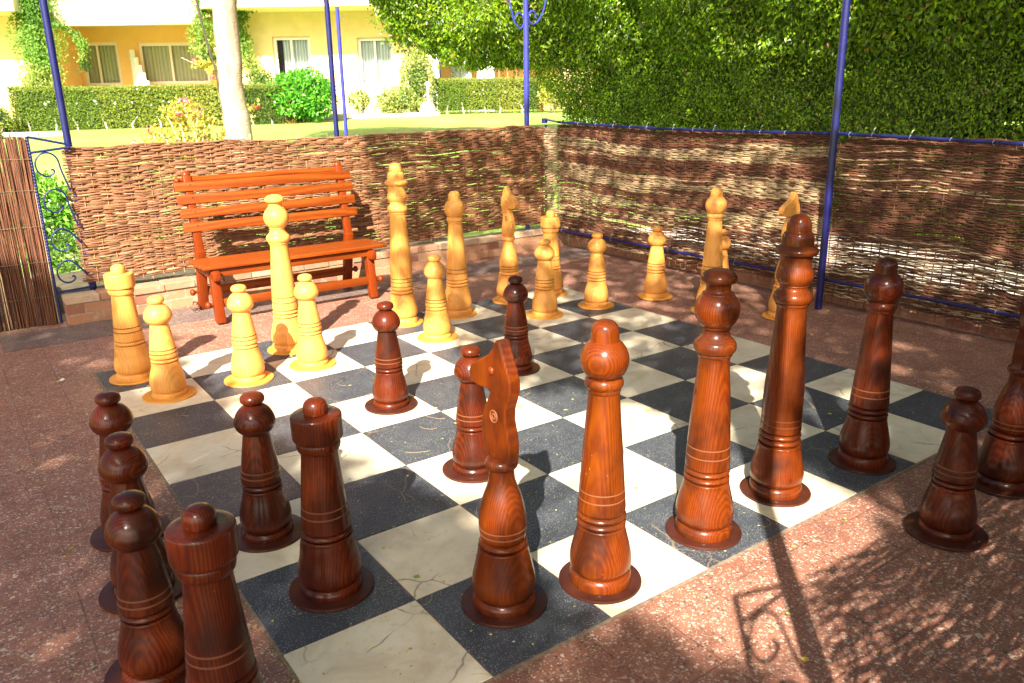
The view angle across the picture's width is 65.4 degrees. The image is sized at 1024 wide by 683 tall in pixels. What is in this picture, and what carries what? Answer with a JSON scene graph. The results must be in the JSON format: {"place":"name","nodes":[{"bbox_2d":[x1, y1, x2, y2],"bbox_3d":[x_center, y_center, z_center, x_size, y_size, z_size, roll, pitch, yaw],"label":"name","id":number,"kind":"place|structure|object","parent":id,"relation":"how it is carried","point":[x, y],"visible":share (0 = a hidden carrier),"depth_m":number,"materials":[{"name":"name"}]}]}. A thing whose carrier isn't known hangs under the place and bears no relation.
{"place":"outdoors","nodes":[
{"label":"outdoors","id":0,"kind":"place"},
{"bbox_2d":[0,106,1022,341],"bbox_3d":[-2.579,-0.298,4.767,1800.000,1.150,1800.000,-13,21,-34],"label":"lawn","id":1,"kind":"structure","parent":0,"point":[113,136],"depth_m":17.02,"materials":[{"name":"green plant"}]},
{"bbox_2d":[0,123,4,137],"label":"flower bush","id":2,"kind":"object","parent":1,"relation":"on","point":[1,132],"visible":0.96,"depth_m":16.19,"materials":[{"name":"yellow plant"}]},
{"bbox_2d":[0,106,23,131],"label":"shrub","id":3,"kind":"object","parent":1,"relation":"on","point":[8,121],"visible":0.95,"depth_m":17.89,"materials":[{"name":"green plant"}]},
{"bbox_2d":[0,131,62,136],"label":"stone kerb","id":4,"kind":"structure","parent":1,"relation":"on","point":[19,134],"depth_m":16.76,"materials":[{"name":"white stone"}]},
{"bbox_2d":[4,170,98,250],"bbox_3d":[-5.395,-1.495,9.227,1.179,0.945,1.313,-1,17,0],"label":"shrub","id":5,"kind":"object","parent":1,"relation":"on","point":[54,200],"visible":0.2,"depth_m":9.02,"materials":[{"name":"green plant"}]},
{"bbox_2d":[5,83,298,131],"bbox_3d":[-8.434,-5.627,19.155,6.405,1.111,0.896,-4,18,-11],"label":"hedge","id":6,"kind":"object","parent":1,"relation":"on","point":[94,107],"visible":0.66,"depth_m":18.73,"materials":[{"name":"green plant"}]},
{"bbox_2d":[131,56,260,177],"bbox_3d":[-4.547,-3.108,11.531,1.833,1.939,0.715,1,17,5],"label":"bougainvillea","id":7,"kind":"object","parent":1,"relation":"on","point":[194,134],"visible":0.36,"depth_m":11.49,"materials":[{"name":"yellow plant"}]},
{"bbox_2d":[0,237,447,322],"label":"soil bed","id":8,"kind":"object","parent":1,"relation":"on","point":[78,282],"visible":0.11,"depth_m":7.60,"materials":[{"name":"brown soil"}]},
{"bbox_2d":[20,228,191,272],"bbox_3d":[-4.193,-0.982,8.265,1.673,0.561,1.176,8,19,26],"label":"shrub","id":9,"kind":"object","parent":8,"relation":"on","point":[74,251],"visible":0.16,"depth_m":8.09,"materials":[{"name":"green plant"}]},
{"bbox_2d":[335,7,352,220],"bbox_3d":[-1.526,-1.824,7.473,0.067,2.425,0.033,1,17,5],"label":"blue pole","id":10,"kind":"object","parent":8,"relation":"on","point":[341,71],"visible":0.52,"depth_m":7.26,"materials":[{"name":"metal"}]},
{"bbox_2d":[195,0,259,188],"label":"pale trunk tree","id":11,"kind":"object","parent":1,"relation":"on","point":[235,113],"visible":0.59,"depth_m":10.30,"materials":[{"name":"white plant"}]},
{"bbox_2d":[0,0,591,117],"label":"hotel building","id":12,"kind":"structure","parent":1,"relation":"on","point":[145,42],"depth_m":24.57,"materials":[{"name":"yellow"}]},
{"bbox_2d":[4,0,68,90],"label":"climbing plant","id":13,"kind":"object","parent":12,"relation":"attached to","point":[36,55],"visible":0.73,"depth_m":23.29,"materials":[{"name":"green plant"}]},
{"bbox_2d":[51,19,91,72],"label":"climbing plant","id":14,"kind":"object","parent":12,"relation":"attached to","point":[82,48],"visible":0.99,"depth_m":23.34,"materials":[{"name":"green plant"}]},
{"bbox_2d":[82,42,122,85],"bbox_3d":[-13.339,-9.036,26.020,1.200,1.350,0.060,-1,17,0],"label":"window","id":15,"kind":"structure","parent":12,"relation":"in","point":[105,70],"depth_m":26.02,"materials":[{"name":"beige glass"}]},
{"bbox_2d":[138,42,210,84],"bbox_3d":[-10.974,-9.061,26.023,2.230,1.290,0.060,-1,17,0],"label":"window","id":16,"kind":"structure","parent":12,"relation":"in","point":[161,63],"depth_m":26.02,"materials":[{"name":"beige glass"}]},
{"bbox_2d":[183,0,216,64],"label":"climbing plant","id":17,"kind":"object","parent":12,"relation":"attached to","point":[204,51],"visible":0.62,"depth_m":23.26,"materials":[{"name":"green plant"}]},
{"bbox_2d":[237,9,276,87],"bbox_3d":[-7.661,-8.927,23.644,1.679,2.965,0.849,-1,17,0],"label":"climbing plant","id":18,"kind":"object","parent":12,"relation":"attached to","point":[246,59],"visible":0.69,"depth_m":23.93,"materials":[{"name":"green plant"}]},
{"bbox_2d":[273,37,311,75],"bbox_3d":[-6.733,-8.664,24.659,1.160,1.420,0.060,-1,17,0],"label":"window","id":19,"kind":"structure","parent":12,"relation":"in","point":[291,53],"depth_m":24.58,"materials":[{"name":"white glass"}]},
{"bbox_2d":[357,38,394,85],"bbox_3d":[-4.182,-8.649,24.676,1.100,1.410,0.060,-1,17,0],"label":"window","id":20,"kind":"structure","parent":12,"relation":"in","point":[376,60],"depth_m":24.67,"materials":[{"name":"white glass"}]},
{"bbox_2d":[266,65,340,122],"bbox_3d":[-5.222,-6.056,19.658,1.948,1.405,1.349,-1,17,0],"label":"shrub","id":21,"kind":"object","parent":1,"relation":"on","point":[309,96],"visible":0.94,"depth_m":19.35,"materials":[{"name":"green plant"}]},
{"bbox_2d":[348,89,373,113],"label":"shrub","id":22,"kind":"object","parent":1,"relation":"on","point":[363,101],"visible":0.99,"depth_m":21.46,"materials":[{"name":"yellow plant"}]},
{"bbox_2d":[299,112,439,119],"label":"stone kerb","id":23,"kind":"structure","parent":1,"relation":"on","point":[378,115],"depth_m":21.03,"materials":[{"name":"white stone"}]},
{"bbox_2d":[372,85,424,113],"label":"shrub","id":24,"kind":"object","parent":1,"relation":"on","point":[399,102],"visible":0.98,"depth_m":21.37,"materials":[{"name":"green plant"}]},
{"bbox_2d":[397,47,437,111],"bbox_3d":[-2.575,-7.108,21.765,1.149,1.892,0.962,-1,17,0],"label":"shrub","id":25,"kind":"object","parent":1,"relation":"on","point":[417,74],"visible":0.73,"depth_m":21.60,"materials":[{"name":"green plant"}]},
{"bbox_2d":[419,82,435,112],"bbox_3d":[-2.289,-6.485,21.483,0.401,0.980,0.392,-17,23,-41],"label":"garden lamp","id":26,"kind":"object","parent":1,"relation":"on","point":[427,106],"visible":0.82,"depth_m":21.43,"materials":[{"name":"white paint"}]},
{"bbox_2d":[432,77,544,113],"bbox_3d":[-0.658,-6.904,22.444,3.174,1.038,0.942,-2,17,-4],"label":"hedge","id":27,"kind":"object","parent":1,"relation":"on","point":[503,94],"visible":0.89,"depth_m":22.13,"materials":[{"name":"green plant"}]},
{"bbox_2d":[537,73,568,112],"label":"shrub","id":28,"kind":"object","parent":1,"relation":"on","point":[549,99],"visible":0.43,"depth_m":21.88,"materials":[{"name":"yellow plant"}]},
{"bbox_2d":[569,224,1018,341],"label":"brick wall","id":29,"kind":"structure","parent":1,"relation":"on","point":[911,314],"depth_m":6.19,"materials":[{"name":"brick"}]},
{"bbox_2d":[0,245,1023,682],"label":"patio floor","id":30,"kind":"structure","parent":0,"point":[50,631],"depth_m":2.83,"materials":[{"name":"red stone"}]},
{"bbox_2d":[0,136,59,331],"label":"reed screen","id":31,"kind":"object","parent":30,"relation":"on","point":[23,214],"visible":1,"depth_m":5.79,"materials":[{"name":"wood"}]},
{"bbox_2d":[25,0,96,323],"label":"gate post","id":32,"kind":"object","parent":30,"relation":"on","point":[54,66],"visible":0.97,"depth_m":5.80,"materials":[{"name":"blue metal"}]},
{"bbox_2d":[89,391,170,551],"bbox_3d":[-1.488,0.465,3.023,0.287,0.582,0.287,-10,19,-26],"label":"pawn","id":33,"kind":"object","parent":30,"relation":"on","point":[111,413],"visible":0.46,"depth_m":2.94,"materials":[{"name":"brown wood"}]},
{"bbox_2d":[98,431,181,614],"bbox_3d":[-1.266,0.575,2.659,0.287,0.582,0.287,9,20,29],"label":"pawn","id":34,"kind":"object","parent":30,"relation":"on","point":[123,463],"visible":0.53,"depth_m":2.58,"materials":[{"name":"brown wood"}]},
{"bbox_2d":[104,489,185,682],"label":"pawn","id":35,"kind":"object","parent":30,"relation":"on","point":[151,648],"visible":0.98,"depth_m":2.23,"materials":[{"name":"brown wood"}]},
{"bbox_2d":[164,502,262,682],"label":"rook","id":36,"kind":"object","parent":30,"relation":"on","point":[202,544],"visible":1,"depth_m":1.90,"materials":[{"name":"brown wood"}]},
{"bbox_2d":[173,161,386,323],"bbox_3d":[-1.803,-0.831,6.369,1.496,1.085,0.638,-13,21,-34],"label":"garden bench","id":37,"kind":"object","parent":30,"relation":"on","point":[347,249],"visible":0.98,"depth_m":6.35,"materials":[{"name":"brown wood"}]},
{"bbox_2d":[0,247,607,352],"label":"patio floor border","id":38,"kind":"object","parent":30,"relation":"on","point":[43,338],"visible":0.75,"depth_m":6.21,"materials":[{"name":"brown stone"}]},
{"bbox_2d":[190,301,199,311],"bbox_3d":[-2.512,-0.276,6.329,0.080,0.078,0.085,-8,19,-23],"label":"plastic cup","id":39,"kind":"object","parent":38,"relation":"on","point":[192,303],"visible":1,"depth_m":6.32,"materials":[{"name":"white"}]},
{"bbox_2d":[61,224,567,324],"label":"brick wall","id":40,"kind":"structure","parent":30,"relation":"on","point":[89,306],"depth_m":6.83,"materials":[{"name":"brick"}]},
{"bbox_2d":[61,125,546,283],"bbox_3d":[-1.466,-1.340,7.208,4.496,1.075,0.053,-13,21,-34],"label":"wicker fence","id":41,"kind":"object","parent":40,"relation":"on","point":[141,215],"visible":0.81,"depth_m":6.87,"materials":[{"name":"brown wicker"}]},
{"bbox_2d":[324,0,342,228],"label":"blue pole","id":42,"kind":"object","parent":40,"relation":"on","point":[331,66],"visible":0.46,"depth_m":6.91,"materials":[{"name":"metal"}]},
{"bbox_2d":[508,0,545,229],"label":"blue pole","id":43,"kind":"object","parent":40,"relation":"on","point":[526,21],"visible":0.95,"depth_m":8.03,"materials":[{"name":"metal"}]},
{"bbox_2d":[0,252,1020,682],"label":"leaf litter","id":44,"kind":"object","parent":30,"relation":"on","point":[530,518],"visible":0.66,"depth_m":3.00,"materials":[{"name":"brown plant"}]},
{"bbox_2d":[93,287,992,682],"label":"chess board","id":45,"kind":"object","parent":30,"relation":"on","point":[193,455],"visible":0.6,"depth_m":3.60,"materials":[{"name":"white tile"}]},
{"bbox_2d":[103,264,150,385],"bbox_3d":[-2.287,-0.116,4.733,0.288,0.697,0.288,12,21,35],"label":"rook","id":46,"kind":"object","parent":45,"relation":"on","point":[132,364],"visible":0.95,"depth_m":4.69,"materials":[{"name":"yellow wood"}]},
{"bbox_2d":[142,295,196,403],"bbox_3d":[-1.950,0.027,4.452,0.287,0.582,0.287,11,21,34],"label":"pawn","id":47,"kind":"object","parent":45,"relation":"on","point":[167,381],"visible":1,"depth_m":4.42,"materials":[{"name":"yellow wood"}]},
{"bbox_2d":[224,284,273,387],"bbox_3d":[-1.575,-0.051,4.684,0.287,0.582,0.287,4,18,14],"label":"pawn","id":48,"kind":"object","parent":45,"relation":"on","point":[247,366],"visible":1,"depth_m":4.65,"materials":[{"name":"yellow wood"}]},
{"bbox_2d":[233,390,300,552],"bbox_3d":[-0.948,0.463,3.003,0.287,0.582,0.287,-3,17,-6],"label":"pawn","id":49,"kind":"object","parent":45,"relation":"on","point":[269,521],"visible":1,"depth_m":2.97,"materials":[{"name":"brown wood"}]},
{"bbox_2d":[263,194,297,355],"bbox_3d":[-1.495,-0.439,5.185,0.286,1.024,0.286,1,17,5],"label":"queen","id":50,"kind":"object","parent":45,"relation":"on","point":[284,334],"visible":0.91,"depth_m":5.15,"materials":[{"name":"yellow wood"}]},
{"bbox_2d":[289,273,335,371],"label":"pawn","id":51,"kind":"object","parent":45,"relation":"on","point":[311,351],"visible":1,"depth_m":4.90,"materials":[{"name":"yellow wood"}]},
{"bbox_2d":[289,396,373,612],"bbox_3d":[-0.623,0.512,2.637,0.288,0.697,0.288,7,19,23],"label":"rook","id":52,"kind":"object","parent":45,"relation":"on","point":[334,575],"visible":1,"depth_m":2.60,"materials":[{"name":"brown wood"}]},
{"bbox_2d":[365,301,417,414],"bbox_3d":[-0.660,0.068,4.256,0.287,0.582,0.287,3,18,12],"label":"pawn","id":53,"kind":"object","parent":45,"relation":"on","point":[391,396],"visible":1,"depth_m":4.22,"materials":[{"name":"brown wood"}]},
{"bbox_2d":[384,162,422,327],"bbox_3d":[-0.809,-0.695,5.741,0.288,1.161,0.288,-5,18,-13],"label":"king","id":54,"kind":"object","parent":45,"relation":"on","point":[403,301],"visible":0.97,"depth_m":5.70,"materials":[{"name":"yellow wood"}]},
{"bbox_2d":[417,254,457,343],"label":"pawn","id":55,"kind":"object","parent":45,"relation":"on","point":[437,326],"visible":1,"depth_m":5.42,"materials":[{"name":"yellow wood"}]},
{"bbox_2d":[444,191,476,318],"bbox_3d":[-0.418,-0.656,5.979,0.286,0.935,0.286,15,23,41],"label":"bishop","id":56,"kind":"object","parent":45,"relation":"on","point":[459,299],"visible":0.95,"depth_m":5.95,"materials":[{"name":"yellow wood"}]},
{"bbox_2d":[442,345,488,483],"bbox_3d":[-0.174,0.295,3.504,0.287,0.582,0.287,-12,20,-31],"label":"pawn","id":57,"kind":"object","parent":45,"relation":"on","point":[465,463],"visible":0.66,"depth_m":3.46,"materials":[{"name":"brown wood"}]},
{"bbox_2d":[461,338,546,628],"bbox_3d":[-0.032,0.428,2.514,0.286,0.913,0.286,-15,22,-39],"label":"knight","id":58,"kind":"object","parent":45,"relation":"on","point":[504,590],"visible":1,"depth_m":2.50,"materials":[{"name":"brown wood"}]},
{"bbox_2d":[492,187,526,304],"bbox_3d":[-0.028,-0.770,6.363,0.286,0.913,0.286,-13,21,-34],"label":"knight","id":59,"kind":"object","parent":45,"relation":"on","point":[508,263],"visible":0.81,"depth_m":6.33,"materials":[{"name":"yellow wood"}]},
{"bbox_2d":[503,275,539,376],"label":"pawn","id":60,"kind":"object","parent":45,"relation":"on","point":[515,294],"visible":0.86,"depth_m":4.75,"materials":[{"name":"brown wood"}]},
{"bbox_2d":[526,239,563,319],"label":"pawn","id":61,"kind":"object","parent":45,"relation":"on","point":[544,303],"visible":1,"depth_m":5.94,"materials":[{"name":"yellow wood"}]},
{"bbox_2d":[533,210,567,297],"bbox_3d":[0.318,-0.735,6.597,0.288,0.697,0.288,5,18,18],"label":"rook","id":62,"kind":"object","parent":45,"relation":"on","point":[550,223],"visible":0.71,"depth_m":6.52,"materials":[{"name":"yellow wood"}]},
{"bbox_2d":[578,232,613,309],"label":"pawn","id":63,"kind":"object","parent":45,"relation":"on","point":[596,295],"visible":1,"depth_m":6.18,"materials":[{"name":"yellow wood"}]},
{"bbox_2d":[559,319,641,604],"bbox_3d":[0.298,0.378,2.623,0.286,0.935,0.286,7,19,25],"label":"bishop","id":64,"kind":"object","parent":45,"relation":"on","point":[599,568],"visible":1,"depth_m":2.60,"materials":[{"name":"brown wood"}]},
{"bbox_2d":[665,268,741,550],"bbox_3d":[0.725,0.236,2.907,0.286,1.024,0.286,-14,21,-35],"label":"queen","id":65,"kind":"object","parent":45,"relation":"on","point":[702,518],"visible":1,"depth_m":2.88,"materials":[{"name":"brown wood"}]},
{"bbox_2d":[739,214,819,507],"bbox_3d":[1.096,0.073,3.182,0.288,1.161,0.288,-4,18,-10],"label":"king","id":66,"kind":"object","parent":45,"relation":"on","point":[775,478],"visible":1,"depth_m":3.15,"materials":[{"name":"brown wood"}]},
{"bbox_2d":[828,257,903,474],"bbox_3d":[1.575,0.095,3.471,0.286,0.935,0.286,2,18,11],"label":"bishop","id":67,"kind":"object","parent":45,"relation":"on","point":[863,448],"visible":1,"depth_m":3.45,"materials":[{"name":"brown wood"}]},
{"bbox_2d":[637,226,672,300],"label":"pawn","id":68,"kind":"object","parent":30,"relation":"on","point":[655,285],"visible":1,"depth_m":6.43,"materials":[{"name":"yellow wood"}]},
{"bbox_2d":[690,187,726,313],"bbox_3d":[1.501,-0.676,5.950,0.286,0.935,0.286,-6,18,-17],"label":"bishop","id":69,"kind":"object","parent":30,"relation":"on","point":[716,204],"visible":0.55,"depth_m":5.87,"materials":[{"name":"yellow wood"}]},
{"bbox_2d":[722,229,730,268],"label":"pawn","id":70,"kind":"object","parent":30,"relation":"on","point":[726,242],"visible":0.16,"depth_m":6.17,"materials":[{"name":"yellow wood"}]},
{"bbox_2d":[762,192,799,320],"bbox_3d":[1.999,-0.622,5.790,0.286,0.913,0.286,-13,21,-34],"label":"knight","id":71,"kind":"object","parent":30,"relation":"on","point":[789,207],"visible":0.25,"depth_m":5.69,"materials":[{"name":"yellow wood"}]},
{"bbox_2d":[542,0,1023,318],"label":"fence frame","id":72,"kind":"object","parent":30,"relation":"on","point":[820,278],"visible":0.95,"depth_m":5.81,"materials":[{"name":"blue metal"}]},
{"bbox_2d":[541,127,557,215],"bbox_3d":[0.402,-1.766,8.487,0.246,0.999,0.031,-9,19,-25],"label":"wicker fence","id":73,"kind":"object","parent":72,"relation":"attached to","point":[549,151],"visible":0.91,"depth_m":8.46,"materials":[{"name":"brown wicker"}]},
{"bbox_2d":[556,124,829,293],"bbox_3d":[1.429,-1.310,7.282,0.045,1.253,3.277,-13,21,-34],"label":"wicker fence","id":74,"kind":"object","parent":72,"relation":"attached to","point":[736,177],"visible":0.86,"depth_m":7.10,"materials":[{"name":"brown wicker"}]},
{"bbox_2d":[824,137,1023,336],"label":"wicker fence","id":75,"kind":"object","parent":72,"relation":"attached to","point":[971,177],"visible":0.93,"depth_m":5.38,"materials":[{"name":"brown wicker"}]},
{"bbox_2d":[903,386,988,551],"bbox_3d":[1.639,0.443,2.943,0.287,0.582,0.287,2,17,8],"label":"pawn","id":76,"kind":"object","parent":30,"relation":"on","point":[945,516],"visible":1,"depth_m":2.91,"materials":[{"name":"brown wood"}]},
{"bbox_2d":[975,296,1023,498],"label":"knight","id":77,"kind":"object","parent":30,"relation":"on","point":[1001,462],"visible":0.94,"depth_m":3.27,"materials":[{"name":"brown wood"}]},
{"bbox_2d":[567,225,1023,295],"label":"path","id":78,"kind":"structure","parent":0,"point":[881,255],"depth_m":8.05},
{"bbox_2d":[366,0,1023,248],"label":"ficus tree","id":79,"kind":"object","parent":78,"relation":"on","point":[943,68],"visible":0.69,"depth_m":9.36,"materials":[{"name":"green plant"}]}
]}

